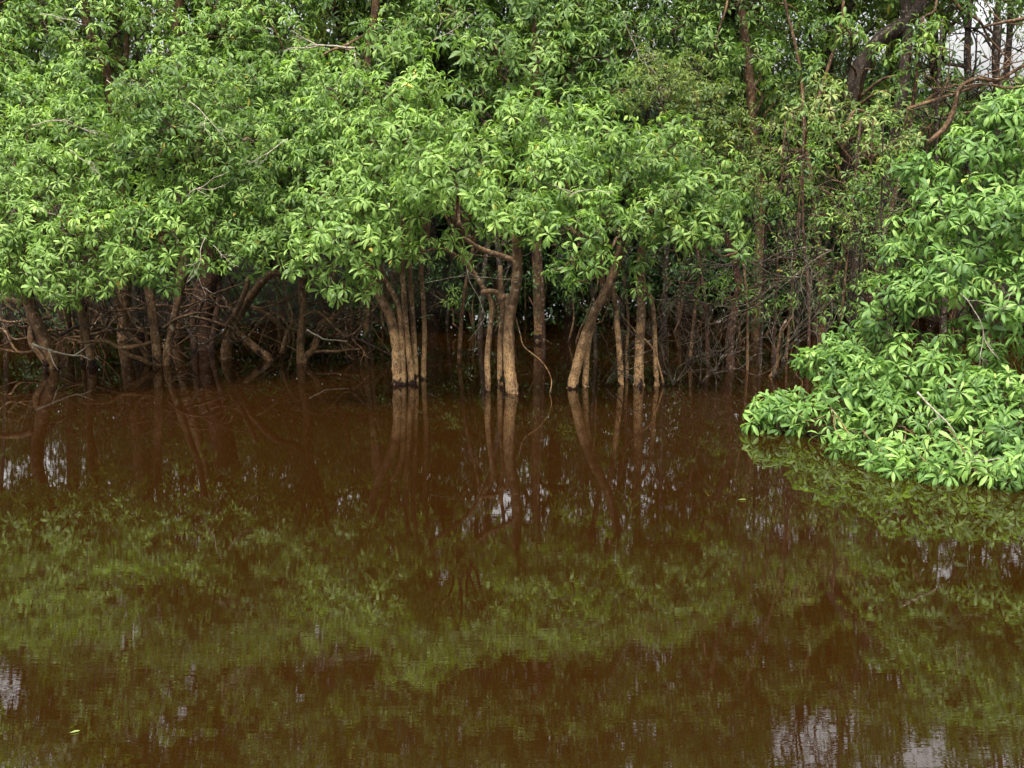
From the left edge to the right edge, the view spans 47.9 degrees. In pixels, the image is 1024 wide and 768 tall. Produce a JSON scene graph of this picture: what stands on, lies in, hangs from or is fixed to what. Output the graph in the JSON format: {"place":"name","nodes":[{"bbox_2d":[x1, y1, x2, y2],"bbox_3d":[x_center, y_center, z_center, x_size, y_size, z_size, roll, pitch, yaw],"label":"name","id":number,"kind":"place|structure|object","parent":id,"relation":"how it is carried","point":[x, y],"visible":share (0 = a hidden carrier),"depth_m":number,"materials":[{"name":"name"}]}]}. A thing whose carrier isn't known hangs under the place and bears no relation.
{"place":"outdoors","nodes":[
{"label":"outdoors","id":0,"kind":"place"},
{"bbox_2d":[0,283,1023,767],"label":"water","id":1,"kind":"structure","parent":0,"point":[240,559],"depth_m":7.10,"materials":[{"name":"brown liquid"}]},
{"bbox_2d":[1,156,136,335],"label":"understory shrub","id":2,"kind":"object","parent":1,"relation":"on","point":[66,325],"visible":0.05,"depth_m":16.09,"materials":[{"name":"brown plant"}]},
{"bbox_2d":[11,173,156,344],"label":"understory shrub","id":3,"kind":"object","parent":1,"relation":"on","point":[96,321],"visible":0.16,"depth_m":15.25,"materials":[{"name":"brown plant"}]},
{"bbox_2d":[0,0,191,341],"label":"second row tree","id":4,"kind":"object","parent":1,"relation":"on","point":[22,38],"visible":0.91,"depth_m":14.51,"materials":[{"name":"green plant"}]},
{"bbox_2d":[0,33,194,367],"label":"flooded tree","id":5,"kind":"object","parent":1,"relation":"on","point":[15,92],"visible":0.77,"depth_m":13.19,"materials":[{"name":"green plant"}]},
{"bbox_2d":[0,103,212,368],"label":"flooded tree","id":6,"kind":"object","parent":1,"relation":"in","point":[28,248],"visible":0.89,"depth_m":12.17,"materials":[{"name":"green plant"}]},
{"bbox_2d":[86,25,150,337],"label":"shaded sapling","id":7,"kind":"object","parent":1,"relation":"on","point":[139,312],"visible":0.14,"depth_m":15.90,"materials":[{"name":"brown plant"}]},
{"bbox_2d":[96,26,229,321],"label":"shaded sapling","id":8,"kind":"object","parent":1,"relation":"on","point":[167,301],"visible":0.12,"depth_m":15.82,"materials":[{"name":"brown plant"}]},
{"bbox_2d":[77,149,309,366],"bbox_3d":[-3.536,-1.169,13.593,3.082,3.187,3.555,-4,12,-20],"label":"flooded tree","id":9,"kind":"object","parent":1,"relation":"in","point":[224,212],"visible":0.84,"depth_m":12.27,"materials":[{"name":"green plant"}]},
{"bbox_2d":[104,51,326,351],"bbox_3d":[-3.389,-1.723,13.716,2.354,4.225,3.763,-3,12,-14],"label":"flooded tree","id":10,"kind":"object","parent":1,"relation":"on","point":[198,91],"visible":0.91,"depth_m":12.16,"materials":[{"name":"green plant"}]},
{"bbox_2d":[120,0,386,341],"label":"second row tree","id":11,"kind":"object","parent":1,"relation":"on","point":[256,23],"visible":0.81,"depth_m":14.55,"materials":[{"name":"green plant"}]},
{"bbox_2d":[220,160,329,331],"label":"understory shrub","id":12,"kind":"object","parent":1,"relation":"on","point":[262,290],"visible":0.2,"depth_m":16.27,"materials":[{"name":"brown plant"}]},
{"bbox_2d":[167,30,393,360],"bbox_3d":[-2.741,-2.112,14.508,2.750,4.679,3.698,5,13,26],"label":"flooded tree","id":13,"kind":"object","parent":1,"relation":"on","point":[252,91],"visible":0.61,"depth_m":13.29,"materials":[{"name":"green plant"}]},
{"bbox_2d":[250,301,368,354],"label":"dead branch","id":14,"kind":"object","parent":1,"relation":"on","point":[272,319],"visible":0.54,"depth_m":14.49,"materials":[{"name":"brown wood"}]},
{"bbox_2d":[218,42,443,366],"bbox_3d":[-2.292,-1.975,14.223,2.505,4.522,3.555,2,11,10],"label":"flooded tree","id":15,"kind":"object","parent":1,"relation":"on","point":[322,122],"visible":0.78,"depth_m":13.03,"materials":[{"name":"green plant"}]},
{"bbox_2d":[278,202,400,340],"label":"understory shrub","id":16,"kind":"object","parent":1,"relation":"on","point":[351,308],"visible":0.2,"depth_m":15.67,"materials":[{"name":"green plant"}]},
{"bbox_2d":[265,105,462,384],"bbox_3d":[-1.545,-1.306,12.887,2.112,3.729,4.268,0,11,0],"label":"flooded tree","id":17,"kind":"object","parent":1,"relation":"on","point":[360,190],"visible":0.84,"depth_m":11.30,"materials":[{"name":"green plant"}]},
{"bbox_2d":[304,148,469,328],"bbox_3d":[-1.765,-1.941,16.274,2.213,3.070,1.433,4,12,19],"label":"understory shrub","id":18,"kind":"object","parent":1,"relation":"on","point":[393,287],"visible":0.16,"depth_m":16.36,"materials":[{"name":"green plant"}]},
{"bbox_2d":[340,96,434,358],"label":"thin stem","id":19,"kind":"object","parent":1,"relation":"on","point":[369,333],"visible":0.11,"depth_m":14.24,"materials":[{"name":"brown plant"}]},
{"bbox_2d":[305,0,514,340],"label":"second row tree","id":20,"kind":"object","parent":1,"relation":"on","point":[419,25],"visible":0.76,"depth_m":14.76,"materials":[{"name":"green plant"}]},
{"bbox_2d":[412,44,484,325],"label":"shaded sapling","id":21,"kind":"object","parent":1,"relation":"on","point":[447,309],"visible":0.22,"depth_m":16.99,"materials":[{"name":"brown plant"}]},
{"bbox_2d":[355,29,556,393],"bbox_3d":[-0.596,-1.609,12.322,2.082,4.545,3.657,0,11,0],"label":"flooded tree","id":22,"kind":"object","parent":1,"relation":"in","point":[416,89],"visible":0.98,"depth_m":11.44,"materials":[{"name":"green plant"}]},
{"bbox_2d":[397,145,548,334],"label":"understory shrub","id":23,"kind":"object","parent":1,"relation":"on","point":[467,304],"visible":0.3,"depth_m":16.17,"materials":[{"name":"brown plant"}]},
{"bbox_2d":[430,120,524,358],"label":"thin stem","id":24,"kind":"object","parent":1,"relation":"in","point":[460,332],"visible":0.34,"depth_m":14.23,"materials":[{"name":"brown plant"}]},
{"bbox_2d":[448,166,532,323],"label":"understory shrub","id":25,"kind":"object","parent":1,"relation":"on","point":[496,305],"visible":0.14,"depth_m":17.09,"materials":[{"name":"green plant"}]},
{"bbox_2d":[446,23,548,339],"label":"shaded sapling","id":26,"kind":"object","parent":1,"relation":"on","point":[481,313],"visible":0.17,"depth_m":15.68,"materials":[{"name":"brown plant"}]},
{"bbox_2d":[478,22,552,303],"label":"shaded sapling","id":27,"kind":"object","parent":1,"relation":"on","point":[499,261],"visible":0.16,"depth_m":15.46,"materials":[{"name":"brown plant"}]},
{"bbox_2d":[461,81,583,358],"bbox_3d":[0.203,-1.784,14.171,1.416,3.765,0.860,4,12,20],"label":"thin stem","id":28,"kind":"object","parent":1,"relation":"on","point":[543,306],"visible":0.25,"depth_m":14.21,"materials":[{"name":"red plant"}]},
{"bbox_2d":[476,178,587,312],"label":"understory shrub","id":29,"kind":"object","parent":1,"relation":"on","point":[545,287],"visible":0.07,"depth_m":18.49,"materials":[{"name":"brown plant"}]},
{"bbox_2d":[428,0,658,340],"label":"second row tree","id":30,"kind":"object","parent":1,"relation":"on","point":[569,38],"visible":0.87,"depth_m":14.64,"materials":[{"name":"green plant"}]},
{"bbox_2d":[478,74,640,388],"bbox_3d":[0.509,-1.519,13.048,1.743,4.084,4.555,0,11,0],"label":"flooded tree","id":31,"kind":"object","parent":1,"relation":"in","point":[551,142],"visible":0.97,"depth_m":11.67,"materials":[{"name":"green plant"}]},
{"bbox_2d":[472,150,646,343],"bbox_3d":[0.614,-1.726,15.437,2.454,2.984,1.590,-4,12,-20],"label":"understory shrub","id":32,"kind":"object","parent":1,"relation":"on","point":[572,304],"visible":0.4,"depth_m":15.44,"materials":[{"name":"brown plant"}]},
{"bbox_2d":[462,0,689,316],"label":"forest tree","id":33,"kind":"object","parent":1,"relation":"on","point":[569,306],"visible":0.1,"depth_m":17.37,"materials":[{"name":"green plant"}]},
{"bbox_2d":[543,140,654,328],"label":"understory shrub","id":34,"kind":"object","parent":1,"relation":"on","point":[588,297],"visible":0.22,"depth_m":16.72,"materials":[{"name":"green plant"}]},
{"bbox_2d":[551,115,647,358],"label":"thin stem","id":35,"kind":"object","parent":1,"relation":"on","point":[592,289],"visible":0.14,"depth_m":14.23,"materials":[{"name":"brown plant"}]},
{"bbox_2d":[543,153,659,304],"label":"understory shrub","id":36,"kind":"object","parent":1,"relation":"on","point":[588,302],"visible":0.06,"depth_m":19.37,"materials":[{"name":"green plant"}]},
{"bbox_2d":[584,36,673,321],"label":"shaded sapling","id":37,"kind":"object","parent":1,"relation":"on","point":[622,300],"visible":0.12,"depth_m":17.36,"materials":[{"name":"brown plant"}]},
{"bbox_2d":[604,312,668,389],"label":"bare shrub","id":38,"kind":"object","parent":1,"relation":"on","point":[616,367],"visible":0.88,"depth_m":12.43,"materials":[{"name":"brown plant"}]},
{"bbox_2d":[604,186,725,332],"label":"understory shrub","id":39,"kind":"object","parent":1,"relation":"on","point":[670,289],"visible":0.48,"depth_m":16.06,"materials":[{"name":"green plant"}]},
{"bbox_2d":[583,110,753,386],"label":"flooded tree","id":40,"kind":"object","parent":1,"relation":"in","point":[690,199],"visible":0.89,"depth_m":11.72,"materials":[{"name":"green plant"}]},
{"bbox_2d":[612,225,735,344],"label":"bare branch","id":41,"kind":"object","parent":40,"relation":"attached to","point":[715,263],"visible":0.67,"depth_m":12.47,"materials":[{"name":"brown plant"}]},
{"bbox_2d":[629,32,726,333],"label":"shaded sapling","id":42,"kind":"object","parent":1,"relation":"on","point":[665,264],"visible":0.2,"depth_m":16.20,"materials":[{"name":"brown plant"}]},
{"bbox_2d":[639,284,741,379],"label":"bare shrub","id":43,"kind":"object","parent":1,"relation":"on","point":[709,366],"visible":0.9,"depth_m":12.64,"materials":[{"name":"brown plant"}]},
{"bbox_2d":[627,284,765,385],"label":"bare shrub","id":44,"kind":"object","parent":1,"relation":"on","point":[673,382],"visible":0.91,"depth_m":12.66,"materials":[{"name":"brown plant"}]},
{"bbox_2d":[611,41,784,368],"bbox_3d":[2.203,-1.840,13.750,1.989,4.440,1.443,4,12,18],"label":"leaved tree","id":45,"kind":"object","parent":1,"relation":"in","point":[714,130],"visible":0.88,"depth_m":13.20,"materials":[{"name":"green plant"}]},
{"bbox_2d":[660,123,744,363],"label":"thin stem","id":46,"kind":"object","parent":1,"relation":"on","point":[694,311],"visible":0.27,"depth_m":13.81,"materials":[{"name":"brown plant"}]},
{"bbox_2d":[646,134,770,366],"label":"thin stem","id":47,"kind":"object","parent":1,"relation":"on","point":[702,287],"visible":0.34,"depth_m":13.62,"materials":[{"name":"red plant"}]},
{"bbox_2d":[670,185,799,342],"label":"bare branch","id":48,"kind":"object","parent":47,"relation":"attached to","point":[769,288],"visible":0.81,"depth_m":12.97,"materials":[{"name":"brown plant"}]},
{"bbox_2d":[596,213,833,361],"bbox_3d":[2.506,-1.047,13.049,2.219,1.805,2.575,-6,13,-28],"label":"bare branch","id":49,"kind":"object","parent":1,"relation":"on","point":[805,266],"visible":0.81,"depth_m":13.11,"materials":[{"name":"brown plant"}]},
{"bbox_2d":[678,283,779,385],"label":"bare shrub","id":50,"kind":"object","parent":1,"relation":"on","point":[714,368],"visible":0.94,"depth_m":12.68,"materials":[{"name":"brown plant"}]},
{"bbox_2d":[606,0,859,341],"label":"second row tree","id":51,"kind":"object","parent":1,"relation":"on","point":[747,61],"visible":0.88,"depth_m":15.06,"materials":[{"name":"green plant"}]},
{"bbox_2d":[677,120,822,369],"bbox_3d":[2.734,-1.370,13.273,1.769,3.305,0.668,2,11,8],"label":"thin stem","id":52,"kind":"object","parent":1,"relation":"in","point":[747,306],"visible":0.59,"depth_m":13.34,"materials":[{"name":"brown plant"}]},
{"bbox_2d":[685,185,831,344],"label":"understory shrub","id":53,"kind":"object","parent":1,"relation":"on","point":[748,280],"visible":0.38,"depth_m":15.31,"materials":[{"name":"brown plant"}]},
{"bbox_2d":[722,119,834,366],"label":"thin stem","id":54,"kind":"object","parent":1,"relation":"in","point":[767,211],"visible":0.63,"depth_m":13.54,"materials":[{"name":"green plant"}]},
{"bbox_2d":[720,218,855,379],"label":"bare shrub","id":55,"kind":"object","parent":1,"relation":"on","point":[774,376],"visible":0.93,"depth_m":12.81,"materials":[{"name":"brown plant"}]},
{"bbox_2d":[742,88,834,363],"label":"thin stem","id":56,"kind":"object","parent":1,"relation":"on","point":[777,270],"visible":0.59,"depth_m":13.66,"materials":[{"name":"green plant"}]},
{"bbox_2d":[734,105,844,355],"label":"thin stem","id":57,"kind":"object","parent":1,"relation":"on","point":[791,243],"visible":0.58,"depth_m":14.19,"materials":[{"name":"brown plant"}]},
{"bbox_2d":[749,213,830,346],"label":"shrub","id":58,"kind":"object","parent":57,"relation":"attached to","point":[799,232],"visible":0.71,"depth_m":13.08,"materials":[{"name":"brown plant"}]},
{"bbox_2d":[719,112,871,360],"bbox_3d":[3.392,-1.558,13.979,1.521,3.397,0.913,-5,12,-22],"label":"thin stem","id":59,"kind":"object","parent":1,"relation":"on","point":[806,239],"visible":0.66,"depth_m":13.93,"materials":[{"name":"brown plant"}]},
{"bbox_2d":[745,119,862,360],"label":"thin stem","id":60,"kind":"object","parent":1,"relation":"in","point":[817,225],"visible":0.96,"depth_m":13.28,"materials":[{"name":"green plant"}]},
{"bbox_2d":[764,207,887,374],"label":"bare branch","id":61,"kind":"object","parent":1,"relation":"on","point":[774,238],"visible":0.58,"depth_m":13.34,"materials":[{"name":"brown plant"}]},
{"bbox_2d":[767,146,900,335],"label":"understory shrub","id":62,"kind":"object","parent":1,"relation":"on","point":[815,329],"visible":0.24,"depth_m":16.18,"materials":[{"name":"green plant"}]},
{"bbox_2d":[798,61,873,313],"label":"shaded sapling","id":63,"kind":"object","parent":1,"relation":"on","point":[832,290],"visible":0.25,"depth_m":18.26,"materials":[{"name":"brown plant"}]},
{"bbox_2d":[742,0,931,348],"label":"second row tree","id":64,"kind":"object","parent":1,"relation":"in","point":[904,143],"visible":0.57,"depth_m":14.30,"materials":[{"name":"green plant"}]},
{"bbox_2d":[799,141,863,293],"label":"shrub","id":65,"kind":"object","parent":64,"relation":"attached to","point":[830,235],"visible":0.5,"depth_m":14.20,"materials":[{"name":"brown plant"}]},
{"bbox_2d":[906,31,1023,109],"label":"gnarled limb","id":66,"kind":"object","parent":64,"relation":"attached to","point":[940,97],"visible":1,"depth_m":13.95,"materials":[{"name":"brown plant"}]},
{"bbox_2d":[926,28,1023,145],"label":"gnarled limb","id":67,"kind":"object","parent":66,"relation":"attached to","point":[940,132],"visible":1,"depth_m":13.93,"materials":[{"name":"brown plant"}]},
{"bbox_2d":[782,120,910,363],"bbox_3d":[3.927,-1.473,13.792,1.633,3.304,0.734,0,11,0],"label":"thin stem","id":68,"kind":"object","parent":1,"relation":"on","point":[854,218],"visible":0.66,"depth_m":13.69,"materials":[{"name":"green plant"}]},
{"bbox_2d":[790,154,916,266],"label":"bare branch","id":69,"kind":"object","parent":68,"relation":"attached to","point":[860,211],"visible":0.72,"depth_m":13.38,"materials":[{"name":"brown plant"}]},
{"bbox_2d":[805,105,912,363],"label":"thin stem","id":70,"kind":"object","parent":1,"relation":"on","point":[851,196],"visible":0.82,"depth_m":13.46,"materials":[{"name":"green plant"}]},
{"bbox_2d":[796,193,891,309],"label":"bare branch","id":71,"kind":"object","parent":70,"relation":"attached to","point":[859,233],"visible":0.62,"depth_m":13.56,"materials":[{"name":"brown plant"}]},
{"bbox_2d":[793,164,936,303],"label":"understory shrub","id":72,"kind":"object","parent":1,"relation":"on","point":[868,244],"visible":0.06,"depth_m":18.38,"materials":[{"name":"green plant"}]},
{"bbox_2d":[834,119,917,366],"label":"thin stem","id":73,"kind":"object","parent":1,"relation":"on","point":[881,161],"visible":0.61,"depth_m":13.26,"materials":[{"name":"green plant"}]},
{"bbox_2d":[819,16,935,342],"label":"shaded sapling","id":74,"kind":"object","parent":1,"relation":"on","point":[892,205],"visible":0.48,"depth_m":14.65,"materials":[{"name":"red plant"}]},
{"bbox_2d":[740,85,1023,492],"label":"leaning bush","id":75,"kind":"object","parent":1,"relation":"on","point":[983,386],"visible":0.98,"depth_m":10.10,"materials":[{"name":"green plant"}]},
{"bbox_2d":[832,112,936,358],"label":"thin stem","id":76,"kind":"object","parent":1,"relation":"on","point":[866,236],"visible":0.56,"depth_m":13.91,"materials":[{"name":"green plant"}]},
{"bbox_2d":[841,102,936,355],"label":"thin stem","id":77,"kind":"object","parent":1,"relation":"on","point":[886,191],"visible":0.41,"depth_m":14.04,"materials":[{"name":"green plant"}]},
{"bbox_2d":[759,0,1023,337],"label":"second row tree","id":78,"kind":"object","parent":1,"relation":"on","point":[879,40],"visible":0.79,"depth_m":15.04,"materials":[{"name":"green plant"}]},
{"bbox_2d":[859,49,956,331],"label":"shaded sapling","id":79,"kind":"object","parent":1,"relation":"on","point":[929,133],"visible":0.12,"depth_m":16.20,"materials":[{"name":"green plant"}]},
{"bbox_2d":[826,143,999,336],"bbox_3d":[5.578,-1.830,15.899,2.125,3.013,1.322,6,13,29],"label":"understory shrub","id":80,"kind":"object","parent":1,"relation":"on","point":[913,322],"visible":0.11,"depth_m":15.80,"materials":[{"name":"green plant"}]},
{"bbox_2d":[867,19,984,345],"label":"shaded sapling","id":81,"kind":"object","parent":1,"relation":"on","point":[943,318],"visible":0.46,"depth_m":14.94,"materials":[{"name":"brown plant"}]},
{"bbox_2d":[888,184,996,336],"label":"understory shrub","id":82,"kind":"object","parent":1,"relation":"on","point":[952,328],"visible":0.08,"depth_m":15.83,"materials":[{"name":"green plant"}]},
{"bbox_2d":[876,0,1023,325],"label":"slim tree","id":83,"kind":"object","parent":1,"relation":"on","point":[965,65],"visible":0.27,"depth_m":16.40,"materials":[{"name":"green plant"}]},
{"bbox_2d":[894,164,1021,322],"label":"understory shrub","id":84,"kind":"object","parent":1,"relation":"on","point":[952,313],"visible":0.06,"depth_m":17.20,"materials":[{"name":"green plant"}]},
{"bbox_2d":[909,0,1023,321],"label":"slim tree","id":85,"kind":"object","parent":1,"relation":"on","point":[995,32],"visible":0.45,"depth_m":16.38,"materials":[{"name":"green plant"}]},
{"bbox_2d":[932,24,1022,338],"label":"shaded sapling","id":86,"kind":"object","parent":1,"relation":"on","point":[995,133],"visible":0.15,"depth_m":15.50,"materials":[{"name":"brown plant"}]},
{"bbox_2d":[0,224,1023,309],"bbox_3d":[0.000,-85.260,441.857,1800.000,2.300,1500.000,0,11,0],"label":"ground","id":87,"kind":"structure","parent":0,"point":[272,296],"depth_m":20.65,"materials":[{"name":"brown soil"}]},
{"bbox_2d":[0,0,186,326],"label":"forest tree","id":88,"kind":"object","parent":87,"relation":"on","point":[131,195],"visible":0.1,"depth_m":16.51,"materials":[{"name":"green plant"}]},
{"bbox_2d":[42,0,221,250],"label":"forest tree","id":89,"kind":"object","parent":87,"relation":"on","point":[103,33],"visible":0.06,"depth_m":19.41,"materials":[{"name":"green plant"}]},
{"bbox_2d":[77,0,311,244],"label":"forest tree","id":90,"kind":"object","parent":87,"relation":"on","point":[209,38],"visible":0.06,"depth_m":16.88,"materials":[{"name":"green plant"}]},
{"bbox_2d":[206,0,370,269],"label":"forest tree","id":91,"kind":"object","parent":87,"relation":"on","point":[271,265],"visible":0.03,"depth_m":20.30,"materials":[{"name":"green plant"}]},
{"bbox_2d":[211,0,471,319],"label":"forest tree","id":92,"kind":"object","parent":87,"relation":"on","point":[343,38],"visible":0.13,"depth_m":16.78,"materials":[{"name":"green plant"}]},
{"bbox_2d":[322,0,552,312],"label":"forest tree","id":93,"kind":"object","parent":87,"relation":"on","point":[430,296],"visible":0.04,"depth_m":18.25,"materials":[{"name":"green plant"}]},
{"bbox_2d":[404,0,604,300],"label":"forest tree","id":94,"kind":"object","parent":87,"relation":"on","point":[501,238],"visible":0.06,"depth_m":19.53,"materials":[{"name":"green plant"}]},
{"bbox_2d":[0,0,1023,290],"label":"wood","id":95,"kind":"object","parent":87,"relation":"on","point":[546,250],"visible":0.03,"depth_m":22.15,"materials":[{"name":"green plant"}]},
{"bbox_2d":[544,0,701,288],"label":"forest tree","id":96,"kind":"object","parent":87,"relation":"on","point":[626,113],"visible":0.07,"depth_m":21.16,"materials":[{"name":"green plant"}]},
{"bbox_2d":[617,0,788,290],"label":"forest tree","id":97,"kind":"object","parent":87,"relation":"on","point":[730,270],"visible":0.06,"depth_m":20.52,"materials":[{"name":"green plant"}]},
{"bbox_2d":[611,0,826,315],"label":"forest tree","id":98,"kind":"object","parent":87,"relation":"on","point":[720,75],"visible":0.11,"depth_m":17.61,"materials":[{"name":"green plant"}]},
{"bbox_2d":[702,0,955,327],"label":"forest tree","id":99,"kind":"object","parent":87,"relation":"on","point":[868,27],"visible":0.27,"depth_m":16.22,"materials":[{"name":"green plant"}]},
{"bbox_2d":[757,0,926,158],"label":"forest tree","id":100,"kind":"object","parent":87,"relation":"on","point":[823,44],"visible":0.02,"depth_m":24.58,"materials":[{"name":"green plant"}]},
{"bbox_2d":[788,0,962,274],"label":"forest tree","id":101,"kind":"object","parent":87,"relation":"on","point":[876,73],"visible":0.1,"depth_m":19.54,"materials":[{"name":"green plant"}]},
{"bbox_2d":[817,0,1023,314],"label":"forest tree","id":102,"kind":"object","parent":87,"relation":"on","point":[941,102],"visible":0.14,"depth_m":17.76,"materials":[{"name":"green plant"}]},
{"bbox_2d":[947,0,1020,109],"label":"forest tree","id":103,"kind":"object","parent":87,"relation":"on","point":[1008,37],"visible":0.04,"depth_m":23.95,"materials":[{"name":"brown plant"}]},
{"bbox_2d":[8,0,1023,124],"label":"sky","id":104,"kind":"structure","parent":0,"point":[986,49],"materials":[{"name":"white"}]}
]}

